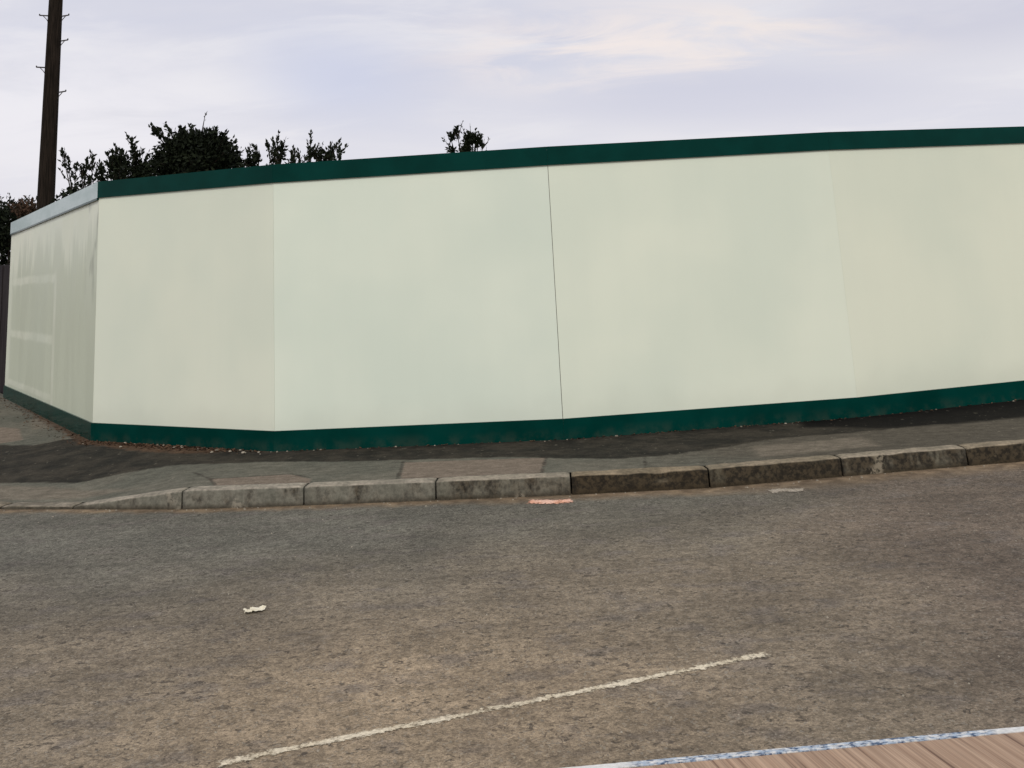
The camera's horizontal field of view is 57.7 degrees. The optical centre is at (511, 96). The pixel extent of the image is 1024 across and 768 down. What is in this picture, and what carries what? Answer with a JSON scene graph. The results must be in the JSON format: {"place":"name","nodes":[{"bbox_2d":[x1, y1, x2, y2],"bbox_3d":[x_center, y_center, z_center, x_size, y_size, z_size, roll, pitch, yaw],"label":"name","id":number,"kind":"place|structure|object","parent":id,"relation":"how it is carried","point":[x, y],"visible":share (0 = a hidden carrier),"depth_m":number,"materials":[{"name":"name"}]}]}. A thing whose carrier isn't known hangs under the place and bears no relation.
{"place":"outdoors","nodes":[
{"label":"outdoors","id":0,"kind":"place"},
{"bbox_2d":[0,462,1023,767],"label":"road","id":1,"kind":"structure","parent":0,"point":[338,658],"depth_m":4.07,"materials":[{"name":"grey asphalt"}]},
{"bbox_2d":[243,605,265,612],"bbox_3d":[-1.222,2.431,4.398,0.112,0.018,0.064,-1,-11,-9],"label":"paper scrap","id":2,"kind":"object","parent":1,"relation":"on","point":[261,608],"visible":1,"depth_m":4.40,"materials":[{"name":"white paper"}]},
{"bbox_2d":[218,652,770,766],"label":"road marking","id":3,"kind":"object","parent":1,"relation":"on","point":[275,751],"visible":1,"depth_m":3.28,"materials":[{"name":"paint"}]},
{"bbox_2d":[3,409,1023,758],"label":"grit","id":4,"kind":"object","parent":1,"relation":"on","point":[535,613],"visible":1,"depth_m":4.13,"materials":[{"name":"grey gravel"}]},
{"bbox_2d":[528,499,572,503],"bbox_3d":[0.255,2.683,6.148,0.336,0.001,0.156,-4,-10,6],"label":"paint mark","id":5,"kind":"object","parent":1,"relation":"on","point":[546,501],"visible":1,"depth_m":6.14,"materials":[{"name":"white paint"}]},
{"bbox_2d":[767,488,804,492],"bbox_3d":[1.807,2.593,6.109,0.266,0.001,0.153,-3,-10,0],"label":"paint scuff","id":6,"kind":"object","parent":1,"relation":"on","point":[787,490],"visible":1,"depth_m":6.11,"materials":[{"name":"white paint"}]},
{"bbox_2d":[566,726,1023,767],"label":"wooden board","id":7,"kind":"object","parent":1,"relation":"on","point":[997,748],"visible":1,"depth_m":2.80,"materials":[{"name":"brown wood"}]},
{"bbox_2d":[0,393,1023,502],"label":"pavement","id":8,"kind":"structure","parent":0,"point":[39,462],"depth_m":7.27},
{"bbox_2d":[1,398,1020,453],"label":"leaf litter","id":9,"kind":"object","parent":8,"relation":"on","point":[153,446],"visible":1,"depth_m":8.29,"materials":[{"name":"brown plant"}]},
{"bbox_2d":[0,0,1023,260],"label":"sky","id":10,"kind":"structure","parent":0,"point":[384,78],"materials":[{"name":"white"}]},
{"bbox_2d":[81,445,957,502],"bbox_3d":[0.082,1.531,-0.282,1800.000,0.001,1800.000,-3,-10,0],"label":"ground","id":11,"kind":"structure","parent":0,"point":[568,472],"depth_m":6.87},
{"bbox_2d":[0,264,9,393],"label":"timber fence","id":12,"kind":"object","parent":11,"relation":"on","point":[4,282],"visible":0.2,"depth_m":14.00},
{"bbox_2d":[0,193,36,264],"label":"hedge","id":13,"kind":"object","parent":11,"relation":"on","point":[6,214],"visible":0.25,"depth_m":15.23,"materials":[{"name":"green plant"}]},
{"bbox_2d":[7,195,36,218],"bbox_3d":[-7.686,3.130,14.693,0.672,3.100,0.650,-3,-10,0],"label":"shrub","id":14,"kind":"object","parent":11,"relation":"on","point":[23,210],"visible":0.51,"depth_m":14.79,"materials":[{"name":"brown plant"}]},
{"bbox_2d":[36,0,69,210],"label":"telegraph pole","id":15,"kind":"object","parent":11,"relation":"on","point":[47,161],"visible":0.6,"depth_m":13.80,"materials":[{"name":"wood"}]},
{"bbox_2d":[48,147,99,203],"bbox_3d":[-5.489,2.324,11.807,0.694,3.406,0.582,-8,-12,25],"label":"shrub","id":16,"kind":"object","parent":11,"relation":"on","point":[71,189],"visible":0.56,"depth_m":11.99,"materials":[{"name":"green plant"}]},
{"bbox_2d":[92,131,154,180],"bbox_3d":[-4.544,2.122,10.905,0.767,3.377,0.605,-3,-10,0],"label":"shrub","id":17,"kind":"object","parent":11,"relation":"on","point":[118,169],"visible":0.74,"depth_m":10.99,"materials":[{"name":"green plant"}]},
{"bbox_2d":[139,112,256,176],"bbox_3d":[-3.621,1.942,10.759,1.386,3.587,0.906,-3,-10,0],"label":"shrub","id":18,"kind":"object","parent":11,"relation":"on","point":[196,150],"visible":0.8,"depth_m":10.82,"materials":[{"name":"green plant"}]},
{"bbox_2d":[242,130,295,166],"bbox_3d":[-2.647,1.997,10.301,0.609,3.206,0.534,-7,-11,21],"label":"shrub","id":19,"kind":"object","parent":11,"relation":"on","point":[277,158],"visible":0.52,"depth_m":10.45,"materials":[{"name":"green plant"}]},
{"bbox_2d":[285,130,315,163],"bbox_3d":[-2.293,1.947,10.120,0.556,3.203,0.617,-3,-10,0],"label":"shrub","id":20,"kind":"object","parent":11,"relation":"on","point":[308,156],"visible":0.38,"depth_m":10.35,"materials":[{"name":"green plant"}]},
{"bbox_2d":[310,138,348,161],"bbox_3d":[-1.977,2.000,10.131,0.565,3.066,0.598,-3,-10,0],"label":"shrub","id":21,"kind":"object","parent":11,"relation":"on","point":[320,151],"visible":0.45,"depth_m":10.23,"materials":[{"name":"green plant"}]},
{"bbox_2d":[441,121,489,152],"bbox_3d":[-0.422,1.820,9.825,0.533,3.148,0.604,-3,-10,0],"label":"shrub","id":22,"kind":"object","parent":11,"relation":"on","point":[470,138],"visible":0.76,"depth_m":9.96,"materials":[{"name":"green plant"}]},
{"bbox_2d":[0,439,1023,508],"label":"kerb","id":23,"kind":"structure","parent":11,"relation":"on","point":[598,482],"depth_m":6.41,"materials":[{"name":"concrete"}]},
{"bbox_2d":[3,126,1023,451],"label":"site hoarding","id":24,"kind":"object","parent":11,"relation":"on","point":[559,292],"visible":1,"depth_m":8.10,"materials":[{"name":"paint"}]}
]}

